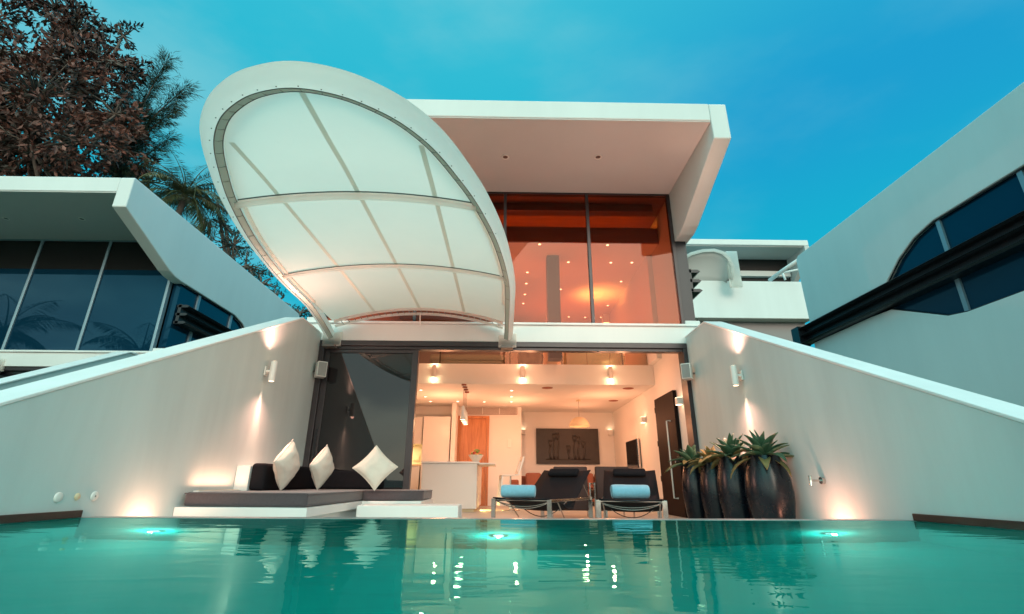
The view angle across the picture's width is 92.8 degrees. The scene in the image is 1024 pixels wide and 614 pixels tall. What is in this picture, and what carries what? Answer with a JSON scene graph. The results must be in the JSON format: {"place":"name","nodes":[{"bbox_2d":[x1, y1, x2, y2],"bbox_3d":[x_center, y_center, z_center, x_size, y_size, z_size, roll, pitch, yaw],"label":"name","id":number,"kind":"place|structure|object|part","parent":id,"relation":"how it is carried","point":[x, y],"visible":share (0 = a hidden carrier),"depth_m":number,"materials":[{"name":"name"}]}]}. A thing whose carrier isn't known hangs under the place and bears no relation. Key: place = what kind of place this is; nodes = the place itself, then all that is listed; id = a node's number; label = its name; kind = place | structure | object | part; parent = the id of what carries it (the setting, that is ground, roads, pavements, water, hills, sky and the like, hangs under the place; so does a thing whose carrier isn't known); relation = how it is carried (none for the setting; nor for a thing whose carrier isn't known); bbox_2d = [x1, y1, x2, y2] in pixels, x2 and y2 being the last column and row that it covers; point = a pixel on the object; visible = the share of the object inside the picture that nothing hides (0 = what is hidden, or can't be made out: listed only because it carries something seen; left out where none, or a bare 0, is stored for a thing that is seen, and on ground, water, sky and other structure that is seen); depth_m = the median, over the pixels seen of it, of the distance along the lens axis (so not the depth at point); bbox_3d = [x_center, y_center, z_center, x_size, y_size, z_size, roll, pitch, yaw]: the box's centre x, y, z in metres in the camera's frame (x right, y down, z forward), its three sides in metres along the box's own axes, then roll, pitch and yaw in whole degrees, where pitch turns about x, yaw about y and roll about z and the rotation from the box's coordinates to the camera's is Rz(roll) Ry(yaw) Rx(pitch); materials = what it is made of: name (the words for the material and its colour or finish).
{"place":"outdoors","nodes":[
{"label":"outdoors","id":0,"kind":"place"},
{"bbox_2d":[0,0,1023,347],"label":"sky","id":1,"kind":"structure","parent":0,"point":[828,104],"materials":[{"name":"blue"}]},
{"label":"hillside","id":2,"kind":"structure","parent":0,"visible":0},
{"bbox_2d":[0,0,160,179],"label":"broadleaf tree","id":3,"kind":"object","parent":2,"relation":"on","point":[28,100],"visible":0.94,"depth_m":21.34,"materials":[{"name":"brown plant"}]},
{"bbox_2d":[89,46,202,185],"bbox_3d":[-18.004,-4.298,21.933,5.454,19.380,2.911,-9,-22,23],"label":"casuarina tree","id":4,"kind":"object","parent":2,"relation":"on","point":[154,123],"visible":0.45,"depth_m":23.82,"materials":[{"name":"green plant"}]},
{"bbox_2d":[100,161,219,234],"bbox_3d":[-17.965,-1.633,23.419,6.741,13.448,2.357,1,-20,-1],"label":"broadleaf tree","id":5,"kind":"object","parent":2,"relation":"on","point":[145,183],"visible":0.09,"depth_m":25.09,"materials":[{"name":"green plant"}]},
{"bbox_2d":[137,143,230,241],"bbox_3d":[-14.183,-1.179,19.983,4.557,10.288,4.704,1,-20,-1],"label":"coconut palm","id":6,"kind":"object","parent":2,"relation":"on","point":[181,195],"visible":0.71,"depth_m":20.89,"materials":[{"name":"green plant"}]},
{"bbox_2d":[202,195,311,318],"bbox_3d":[-11.489,-0.084,21.418,5.962,11.251,3.269,1,-20,-1],"label":"broadleaf tree","id":7,"kind":"object","parent":2,"relation":"on","point":[225,239],"visible":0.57,"depth_m":21.73,"materials":[{"name":"green plant"}]},
{"bbox_2d":[686,239,809,341],"bbox_3d":[11.316,3.406,25.444,7.450,12.520,12.232,1,-20,-1],"label":"hill villa","id":8,"kind":"object","parent":2,"relation":"on","point":[767,298],"visible":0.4,"depth_m":21.74,"materials":[{"name":"white paint"}]},
{"bbox_2d":[687,249,742,287],"bbox_3d":[8.705,-1.593,21.656,2.497,1.758,1.084,1,-20,-1],"label":"membrane canopy","id":9,"kind":"object","parent":8,"relation":"attached to","point":[714,265],"visible":0.8,"depth_m":21.60,"materials":[{"name":"fabric"}]},
{"label":"ground","id":10,"kind":"structure","parent":0,"visible":0},
{"bbox_2d":[0,351,138,389],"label":"garden wall","id":11,"kind":"structure","parent":10,"relation":"on","point":[30,377],"depth_m":8.05,"materials":[{"name":"paint"}]},
{"bbox_2d":[0,176,298,377],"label":"villa","id":12,"kind":"object","parent":10,"relation":"on","point":[134,265],"visible":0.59,"depth_m":10.74,"materials":[{"name":"white paint"}]},
{"bbox_2d":[0,359,5,372],"bbox_3d":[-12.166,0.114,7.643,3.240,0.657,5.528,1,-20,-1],"label":"wall lamp","id":13,"kind":"object","parent":12,"relation":"attached to","point":[2,362],"visible":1,"depth_m":10.14,"materials":[{"name":"white"}]},
{"bbox_2d":[0,371,29,377],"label":"window pane","id":14,"kind":"structure","parent":12,"relation":"in","point":[3,374],"depth_m":10.21,"materials":[{"name":"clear glass"}]},
{"bbox_2d":[0,269,30,349],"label":"window pane","id":15,"kind":"structure","parent":12,"relation":"in","point":[12,281],"depth_m":10.79,"materials":[{"name":"blue glass"}]},
{"bbox_2d":[4,367,46,370],"bbox_3d":[-10.803,2.628,9.752,6.300,2.898,0.140,1,-20,-1],"label":"window frame","id":16,"kind":"structure","parent":12,"relation":"in","point":[5,368],"depth_m":10.18,"materials":[{"name":"metal"}]},
{"bbox_2d":[5,269,99,349],"bbox_3d":[-10.023,-0.291,10.805,1.510,2.590,0.008,1,-20,-1],"label":"window pane","id":17,"kind":"structure","parent":12,"relation":"in","point":[52,313],"depth_m":10.67,"materials":[{"name":"blue glass"}]},
{"bbox_2d":[0,239,172,350],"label":"window frame","id":18,"kind":"structure","parent":12,"relation":"in","point":[169,284],"depth_m":10.78,"materials":[{"name":"grey metal"}]},
{"bbox_2d":[79,270,167,350],"bbox_3d":[-8.458,-0.275,10.828,1.540,2.590,0.008,1,-20,-1],"label":"window pane","id":19,"kind":"structure","parent":12,"relation":"in","point":[126,306],"depth_m":10.69,"materials":[{"name":"blue glass"}]},
{"bbox_2d":[158,284,243,347],"bbox_3d":[-7.565,0.806,12.758,0.222,1.800,4.400,1,-20,-1],"label":"side window","id":20,"kind":"structure","parent":12,"relation":"in","point":[172,334],"depth_m":11.21,"materials":[{"name":"blue glass"}]},
{"bbox_2d":[0,317,321,523],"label":"garden wall","id":21,"kind":"structure","parent":10,"relation":"on","point":[160,432],"depth_m":4.37,"materials":[{"name":"paint"}]},
{"bbox_2d":[0,510,82,523],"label":"wall plank","id":22,"kind":"object","parent":21,"relation":"attached to","point":[19,518],"depth_m":3.23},
{"bbox_2d":[53,492,62,502],"bbox_3d":[-3.147,1.321,3.385,0.010,0.072,0.072,1,-20,-1],"label":"round wall plate","id":23,"kind":"object","parent":21,"relation":"attached to","point":[58,497],"visible":1,"depth_m":3.38,"materials":[{"name":"white metal"}]},
{"bbox_2d":[74,493,80,499],"bbox_3d":[-3.149,1.376,3.536,0.012,0.052,0.052,1,-20,-1],"label":"round wall plate","id":24,"kind":"object","parent":21,"relation":"attached to","point":[77,496],"visible":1,"depth_m":3.53,"materials":[{"name":"beige metal"}]},
{"bbox_2d":[90,491,98,500],"bbox_3d":[-3.151,1.430,3.684,0.013,0.072,0.072,1,-20,-1],"label":"round wall plate","id":25,"kind":"object","parent":21,"relation":"attached to","point":[94,495],"visible":1,"depth_m":3.67,"materials":[{"name":"white metal"}]},
{"bbox_2d":[264,361,277,381],"bbox_3d":[-3.118,0.830,6.301,0.135,0.263,0.080,1,-20,-1],"label":"wall sconce","id":26,"kind":"object","parent":21,"relation":"attached to","point":[272,371],"depth_m":6.28,"materials":[{"name":"white metal"}]},
{"bbox_2d":[313,361,327,378],"bbox_3d":[-3.099,1.013,7.864,0.182,0.250,0.195,13,-23,-31],"label":"outdoor speaker","id":27,"kind":"object","parent":21,"relation":"attached to","point":[320,370],"visible":1,"depth_m":7.80},
{"bbox_2d":[462,505,683,517],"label":"deck","id":28,"kind":"structure","parent":10,"relation":"on","point":[482,512],"depth_m":9.00,"materials":[{"name":"stone"}]},
{"bbox_2d":[173,466,432,516],"bbox_3d":[-2.179,2.317,5.918,2.036,0.708,3.019,1,-20,-1],"label":"daybed base","id":29,"kind":"object","parent":28,"relation":"on","point":[338,479],"visible":0.23,"depth_m":5.28,"materials":[{"name":"white paint"}]},
{"bbox_2d":[184,489,379,506],"bbox_3d":[-2.551,2.297,5.923,1.230,0.127,2.935,1,-20,-1],"label":"mattress","id":30,"kind":"object","parent":29,"relation":"on","point":[292,498],"visible":0.9,"depth_m":4.64,"materials":[{"name":"grey fabric"}]},
{"bbox_2d":[193,489,240,491],"bbox_3d":[-3.096,1.937,5.145,0.060,0.015,0.800,1,-20,-1],"label":"strip uplight","id":31,"kind":"object","parent":30,"relation":"on","point":[216,490],"visible":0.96,"depth_m":5.00,"materials":[{"name":"white metal"}]},
{"bbox_2d":[249,463,315,490],"bbox_3d":[-2.964,2.276,6.503,0.168,0.300,1.840,1,-20,-1],"label":"back cushion","id":32,"kind":"object","parent":30,"relation":"on","point":[262,476],"visible":0.61,"depth_m":5.81,"materials":[{"name":"black fabric"}]},
{"bbox_2d":[273,439,299,490],"bbox_3d":[-2.705,1.899,5.856,0.210,0.433,0.433,1,20,5],"label":"pillow","id":33,"kind":"object","parent":30,"relation":"on","point":[286,464],"visible":1,"depth_m":5.74,"materials":[{"name":"beige fabric"}]},
{"bbox_2d":[309,444,333,489],"bbox_3d":[-2.445,2.064,6.280,0.190,0.408,0.408,0,22,12],"label":"pillow","id":34,"kind":"object","parent":30,"relation":"on","point":[321,465],"visible":0.99,"depth_m":6.18,"materials":[{"name":"beige fabric"}]},
{"bbox_2d":[352,445,397,490],"bbox_3d":[-1.755,2.062,6.263,0.408,0.408,0.176,43,-35,7],"label":"pillow","id":35,"kind":"object","parent":30,"relation":"on","point":[375,467],"visible":1,"depth_m":6.20,"materials":[{"name":"beige fabric"}]},
{"bbox_2d":[362,489,432,500],"bbox_3d":[-1.568,2.625,6.816,0.773,0.127,1.070,1,-20,-1],"label":"mattress","id":36,"kind":"object","parent":29,"relation":"on","point":[395,495],"visible":1,"depth_m":6.35,"materials":[{"name":"grey fabric"}]},
{"bbox_2d":[356,504,461,517],"bbox_3d":[-1.224,2.550,5.918,1.180,0.278,0.585,1,-20,-1],"label":"step","id":37,"kind":"object","parent":28,"relation":"on","point":[416,510],"visible":0.51,"depth_m":5.67,"materials":[{"name":"white paint"}]},
{"bbox_2d":[410,417,423,489],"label":"kitchen units","id":38,"kind":"object","parent":28,"relation":"on","point":[416,468],"visible":0.2,"depth_m":12.24,"materials":[{"name":"white wood"}]},
{"bbox_2d":[419,416,451,489],"bbox_3d":[-1.901,3.867,12.265,0.680,2.120,0.600,1,-20,-1],"label":"tall cupboard","id":39,"kind":"object","parent":28,"relation":"on","point":[436,442],"visible":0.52,"depth_m":12.15,"materials":[{"name":"white wood"}]},
{"bbox_3d":[-1.896,3.768,11.991,0.670,2.080,0.018,1,-20,-1],"label":"door","id":40,"kind":"part","parent":39,"relation":"part of","materials":[{"name":"white wood"}]},
{"bbox_2d":[421,461,481,511],"bbox_3d":[-1.258,3.928,10.691,1.160,0.940,2.280,1,-20,-1],"label":"kitchen counter","id":41,"kind":"object","parent":28,"relation":"on","point":[452,482],"visible":0.73,"depth_m":9.68,"materials":[{"name":"white"}]},
{"bbox_2d":[469,449,482,461],"bbox_3d":[-0.739,3.043,10.000,0.320,0.258,0.320,1,-20,-1],"label":"fruit bowl","id":42,"kind":"object","parent":41,"relation":"on","point":[474,456],"visible":1,"depth_m":9.91,"materials":[{"name":"white ceramic"}]},
{"bbox_2d":[479,463,495,466],"bbox_3d":[-0.499,3.288,10.155,0.310,0.025,1.450,1,-20,-1],"label":"bar leaf","id":43,"kind":"object","parent":41,"relation":"attached to","point":[488,464],"visible":1,"depth_m":9.65,"materials":[{"name":"white"}]},
{"bbox_2d":[497,456,524,510],"bbox_3d":[-0.021,3.738,10.348,0.531,1.075,0.400,3,-20,-8],"label":"bar stool","id":44,"kind":"object","parent":28,"relation":"on","point":[519,466],"visible":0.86,"depth_m":10.31,"materials":[{"name":"metal"}]},
{"bbox_2d":[302,99,730,517],"bbox_3d":[-0.169,1.294,10.523,7.200,6.428,8.686,1,-20,-1],"label":"villa","id":45,"kind":"object","parent":28,"relation":"on","point":[638,193],"visible":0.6,"depth_m":8.90,"materials":[{"name":"white plaster"},{"name":"clear glass"},{"name":"dark metal"}]},
{"bbox_2d":[199,61,515,350],"bbox_3d":[-1.500,-0.526,5.732,3.240,0.657,5.528,1,-20,-1],"label":"membrane canopy","id":46,"kind":"object","parent":45,"relation":"attached to","point":[342,194],"visible":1,"depth_m":4.67,"materials":[{"name":"white fabric"}]},
{"bbox_2d":[310,349,418,488],"bbox_3d":[-2.355,1.956,7.768,1.560,2.628,0.100,1,-20,-1],"label":"sliding door","id":47,"kind":"structure","parent":45,"relation":"in","point":[367,398],"depth_m":7.89,"materials":[{"name":"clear glass"}]},
{"bbox_2d":[410,352,419,483],"bbox_3d":[-2.337,1.995,7.877,1.500,2.628,0.070,1,-20,-1],"label":"sliding door","id":48,"kind":"structure","parent":45,"relation":"in","point":[419,352],"depth_m":8.01,"materials":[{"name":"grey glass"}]},
{"bbox_2d":[431,365,435,377],"bbox_3d":[-1.612,1.330,10.070,0.090,0.254,0.104,1,-20,-1],"label":"cylinder wall lamp","id":49,"kind":"object","parent":45,"relation":"attached to","point":[433,375],"visible":1,"depth_m":10.03,"materials":[{"name":"white metal"}]},
{"bbox_2d":[460,384,465,419],"bbox_3d":[-0.997,1.937,9.970,0.110,0.719,0.110,1,-20,-1],"label":"pendant lamp","id":50,"kind":"object","parent":45,"relation":"hanging from","point":[462,416],"visible":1,"depth_m":9.87,"materials":[{"name":"ceramic"}]},
{"bbox_2d":[461,386,466,421],"bbox_3d":[-1.002,2.036,10.243,0.110,0.719,0.110,1,-20,-1],"label":"pendant lamp","id":51,"kind":"object","parent":45,"relation":"hanging from","point":[465,409],"visible":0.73,"depth_m":10.18,"materials":[{"name":"ceramic"}]},
{"bbox_2d":[462,389,467,422],"bbox_3d":[-1.007,2.135,10.515,0.110,0.719,0.110,1,-20,-1],"label":"pendant lamp","id":52,"kind":"object","parent":45,"relation":"hanging from","point":[465,404],"visible":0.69,"depth_m":10.52,"materials":[{"name":"metal"}]},
{"bbox_2d":[463,391,468,424],"bbox_3d":[-1.012,2.233,10.788,0.110,0.719,0.110,1,-20,-1],"label":"pendant lamp","id":53,"kind":"object","parent":45,"relation":"hanging from","point":[467,413],"visible":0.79,"depth_m":10.74,"materials":[{"name":"metal"}]},
{"bbox_2d":[430,354,505,363],"bbox_3d":[-1.040,1.603,12.095,1.750,0.410,1.930,1,-20,-1],"label":"bed","id":54,"kind":"object","parent":45,"relation":"on","point":[468,359],"visible":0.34,"depth_m":11.23,"materials":[{"name":"brown wood"}]},
{"bbox_2d":[457,416,488,505],"bbox_3d":[-1.026,3.933,12.570,0.840,2.209,0.049,1,-20,-1],"label":"inner door","id":55,"kind":"structure","parent":45,"relation":"in","point":[472,436],"depth_m":12.70,"materials":[{"name":"orange wood"}]},
{"bbox_2d":[324,192,684,323],"bbox_3d":[-0.122,-0.939,8.900,6.256,2.639,0.104,1,-20,-1],"label":"window frame","id":56,"kind":"structure","parent":45,"relation":"in","point":[538,194],"depth_m":9.13,"materials":[{"name":"metal"}]},
{"bbox_2d":[501,154,508,159],"bbox_3d":[-0.113,-2.553,8.304,0.140,0.008,0.140,1,-20,-1],"label":"recessed downlight","id":57,"kind":"object","parent":45,"relation":"attached to","point":[505,157],"visible":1,"depth_m":8.31,"materials":[{"name":"white metal"}]},
{"bbox_2d":[521,366,524,377],"bbox_3d":[0.222,1.348,10.097,0.090,0.254,0.104,1,-20,-1],"label":"cylinder wall lamp","id":58,"kind":"object","parent":45,"relation":"attached to","point":[522,371],"visible":1,"depth_m":10.05,"materials":[{"name":"white metal"}]},
{"bbox_2d":[517,352,543,363],"bbox_3d":[0.409,1.146,10.761,0.580,0.475,0.580,1,-20,-1],"label":"round armchair","id":59,"kind":"object","parent":45,"relation":"on","point":[530,357],"visible":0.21,"depth_m":10.53,"materials":[{"name":"fabric"}]},
{"bbox_2d":[536,428,599,463],"bbox_3d":[1.559,3.900,13.659,1.760,0.960,0.076,1,-20,-1],"label":"relief picture","id":60,"kind":"object","parent":45,"relation":"attached to","point":[566,446],"visible":1,"depth_m":13.64},
{"bbox_2d":[569,400,589,427],"bbox_3d":[1.619,2.573,11.809,0.490,0.639,0.490,1,-20,-1],"label":"dome pendant","id":61,"kind":"object","parent":45,"relation":"hanging from","point":[578,422],"visible":1,"depth_m":11.60,"materials":[{"name":"orange glass"}]},
{"bbox_2d":[563,353,624,364],"bbox_3d":[1.825,1.233,11.022,1.440,0.501,1.440,1,-20,-1],"label":"curved sofa","id":62,"kind":"object","parent":45,"relation":"on","point":[591,358],"visible":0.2,"depth_m":10.41,"materials":[{"name":"beige leather"}]},
{"bbox_2d":[594,154,601,159],"bbox_3d":[1.464,-2.550,8.293,0.140,0.008,0.140,1,-20,-1],"label":"recessed downlight","id":63,"kind":"object","parent":45,"relation":"attached to","point":[597,157],"visible":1,"depth_m":8.30,"materials":[{"name":"white metal"}]},
{"bbox_2d":[601,314,609,322],"bbox_3d":[2.351,0.319,12.266,0.150,0.228,0.240,1,-20,-1],"label":"wall uplight","id":64,"kind":"object","parent":45,"relation":"attached to","point":[604,318],"depth_m":12.16,"materials":[{"name":"white metal"}]},
{"bbox_2d":[608,366,612,378],"bbox_3d":[2.047,1.367,10.124,0.090,0.254,0.104,1,-20,-1],"label":"cylinder wall lamp","id":65,"kind":"object","parent":45,"relation":"attached to","point":[610,370],"visible":1,"depth_m":10.09,"materials":[{"name":"white metal"}]},
{"bbox_2d":[626,438,640,468],"bbox_3d":[2.876,3.487,11.533,0.093,0.650,1.030,1,-20,-1],"label":"television","id":66,"kind":"object","parent":45,"relation":"attached to","point":[633,454],"visible":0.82,"depth_m":11.36,"materials":[{"name":"black plastic"}]},
{"bbox_2d":[640,417,645,422],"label":"cube wall lamp","id":67,"kind":"object","parent":45,"relation":"attached to","point":[642,419],"visible":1,"depth_m":10.69,"materials":[{"name":"white metal"}]},
{"bbox_2d":[654,390,687,517],"bbox_3d":[2.887,2.711,9.041,0.161,2.137,1.145,1,-20,-1],"label":"front door","id":68,"kind":"structure","parent":45,"relation":"in","point":[666,411],"depth_m":8.90,"materials":[{"name":"black wood"}]},
{"bbox_2d":[675,397,682,404],"bbox_3d":[2.927,1.652,8.550,0.100,0.128,0.120,1,-20,-1],"label":"cube wall lamp","id":69,"kind":"object","parent":45,"relation":"attached to","point":[678,400],"visible":1,"depth_m":8.50,"materials":[{"name":"white metal"}]},
{"bbox_2d":[491,468,592,517],"bbox_3d":[0.459,2.516,6.474,0.796,0.740,1.620,-10,-22,25],"label":"sun lounger","id":70,"kind":"object","parent":28,"relation":"on","point":[558,490],"visible":0.88,"depth_m":6.69,"materials":[{"name":"fabric"}]},
{"bbox_2d":[501,485,535,497],"bbox_3d":[0.079,2.254,5.961,0.417,0.152,0.180,-3,-20,9],"label":"rolled towel","id":71,"kind":"object","parent":70,"relation":"on","point":[518,491],"visible":1,"depth_m":5.89,"materials":[{"name":"blue fabric"}]},
{"bbox_2d":[511,473,595,501],"bbox_3d":[1.328,4.749,12.793,2.770,0.750,1.000,1,-20,-1],"label":"corner sofa","id":72,"kind":"object","parent":28,"relation":"on","point":[529,478],"visible":0.17,"depth_m":12.96,"materials":[{"name":"orange fabric"}]},
{"bbox_2d":[552,467,590,517],"bbox_3d":[0.986,3.145,8.292,0.644,0.800,0.640,-1,-20,3],"label":"armchair","id":73,"kind":"object","parent":28,"relation":"on","point":[581,505],"visible":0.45,"depth_m":7.98,"materials":[{"name":"brown fabric"}]},
{"bbox_2d":[587,467,634,517],"bbox_3d":[1.637,3.118,8.209,0.644,0.800,0.640,1,-20,-3],"label":"armchair","id":74,"kind":"object","parent":28,"relation":"on","point":[597,493],"visible":0.31,"depth_m":7.99,"materials":[{"name":"brown fabric"}]},
{"bbox_2d":[596,469,668,517],"bbox_3d":[1.538,2.459,6.303,0.796,0.740,1.620,-4,-20,12],"label":"sun lounger","id":75,"kind":"object","parent":28,"relation":"on","point":[654,501],"visible":0.85,"depth_m":6.46,"materials":[{"name":"black fabric"}]},
{"bbox_2d":[610,484,649,498],"bbox_3d":[1.393,2.181,5.758,0.437,0.159,0.186,0,-20,1],"label":"rolled towel","id":76,"kind":"object","parent":75,"relation":"on","point":[619,491],"visible":1,"depth_m":5.68,"materials":[{"name":"blue fabric"}]},
{"bbox_2d":[682,462,705,518],"bbox_3d":[2.411,2.455,6.367,0.340,0.800,0.340,1,-20,-1],"label":"tall planter","id":77,"kind":"object","parent":28,"relation":"on","point":[692,495],"visible":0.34,"depth_m":6.27,"materials":[{"name":"ceramic"}]},
{"bbox_2d":[664,445,701,472],"bbox_3d":[2.395,2.050,6.505,0.716,0.428,0.603,-17,-26,40],"label":"agave plant","id":78,"kind":"object","parent":77,"relation":"in","point":[689,454],"visible":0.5,"depth_m":6.46,"materials":[{"name":"green plant"}]},
{"bbox_2d":[700,462,723,518],"bbox_3d":[2.508,2.324,5.981,0.360,0.785,0.360,1,-20,-1],"label":"tall planter","id":79,"kind":"object","parent":28,"relation":"on","point":[709,495],"visible":0.43,"depth_m":5.89,"materials":[{"name":"ceramic"}]},
{"bbox_2d":[687,446,722,473],"bbox_3d":[2.512,1.917,6.111,0.627,0.358,0.597,-4,-20,13],"label":"agave plant","id":80,"kind":"object","parent":79,"relation":"in","point":[697,463],"visible":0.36,"depth_m":6.09,"materials":[{"name":"green plant"}]},
{"bbox_2d":[717,456,751,518],"bbox_3d":[2.586,2.157,5.596,0.410,0.837,0.410,1,-20,-1],"label":"tall planter","id":81,"kind":"object","parent":28,"relation":"on","point":[732,498],"visible":0.68,"depth_m":5.49,"materials":[{"name":"ceramic"}]},
{"bbox_2d":[700,432,751,468],"bbox_3d":[2.545,1.713,5.727,0.769,0.462,0.735,1,-20,-1],"label":"agave plant","id":82,"kind":"object","parent":81,"relation":"in","point":[726,448],"visible":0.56,"depth_m":5.70,"materials":[{"name":"green plant"}]},
{"bbox_2d":[744,455,795,518],"bbox_3d":[2.734,2.006,5.164,0.470,0.827,0.470,1,-20,-1],"label":"tall planter","id":83,"kind":"object","parent":28,"relation":"on","point":[770,493],"visible":0.61,"depth_m":5.03,"materials":[{"name":"ceramic"}]},
{"bbox_2d":[729,430,793,478],"bbox_3d":[2.712,1.598,5.306,0.760,0.526,0.677,17,-26,-39],"label":"agave plant","id":84,"kind":"object","parent":83,"relation":"in","point":[761,445],"visible":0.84,"depth_m":5.23,"materials":[{"name":"green plant"}]},
{"bbox_2d":[685,321,1023,530],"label":"garden wall","id":85,"kind":"structure","parent":10,"relation":"on","point":[865,440],"depth_m":4.25,"materials":[{"name":"paint"}]},
{"bbox_2d":[680,363,694,380],"bbox_3d":[2.845,1.046,7.876,0.182,0.250,0.195,-11,-23,29],"label":"outdoor speaker","id":86,"kind":"object","parent":85,"relation":"attached to","point":[687,373],"visible":1,"depth_m":7.81},
{"bbox_2d":[730,365,743,385],"bbox_3d":[2.913,0.890,6.326,0.135,0.263,0.080,1,-20,-1],"label":"wall sconce","id":87,"kind":"object","parent":85,"relation":"attached to","point":[734,375],"depth_m":6.30,"materials":[{"name":"white metal"}]},
{"bbox_2d":[808,475,825,485],"bbox_3d":[2.927,1.674,4.692,0.149,0.099,0.066,1,-20,-1],"label":"wall tap","id":88,"kind":"object","parent":85,"relation":"attached to","point":[821,480],"depth_m":4.68,"materials":[{"name":"metal"}]},
{"bbox_2d":[912,513,1023,530],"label":"wall plank","id":89,"kind":"object","parent":85,"relation":"attached to","point":[1000,524],"depth_m":3.19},
{"bbox_2d":[791,82,1023,406],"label":"villa","id":90,"kind":"object","parent":10,"relation":"on","point":[917,270],"visible":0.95,"depth_m":8.46,"materials":[{"name":"white paint"}]},
{"bbox_2d":[874,166,1023,315],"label":"side window","id":91,"kind":"structure","parent":90,"relation":"in","point":[1004,278],"depth_m":8.00,"materials":[{"name":"blue glass"}]},
{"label":"pool basin","id":92,"kind":"structure","parent":0,"visible":0},
{"bbox_2d":[81,516,913,520],"bbox_3d":[-0.074,2.344,3.395,6.176,1.603,0.139,1,-20,-1],"label":"pool edge","id":93,"kind":"object","parent":92,"relation":"attached to","point":[498,518],"visible":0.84,"depth_m":3.65,"materials":[{"name":"stone"}]},
{"bbox_2d":[0,518,1023,613],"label":"water","id":94,"kind":"structure","parent":92,"relation":"in","point":[257,566],"depth_m":1.55,"materials":[{"name":"teal liquid"}]}
]}

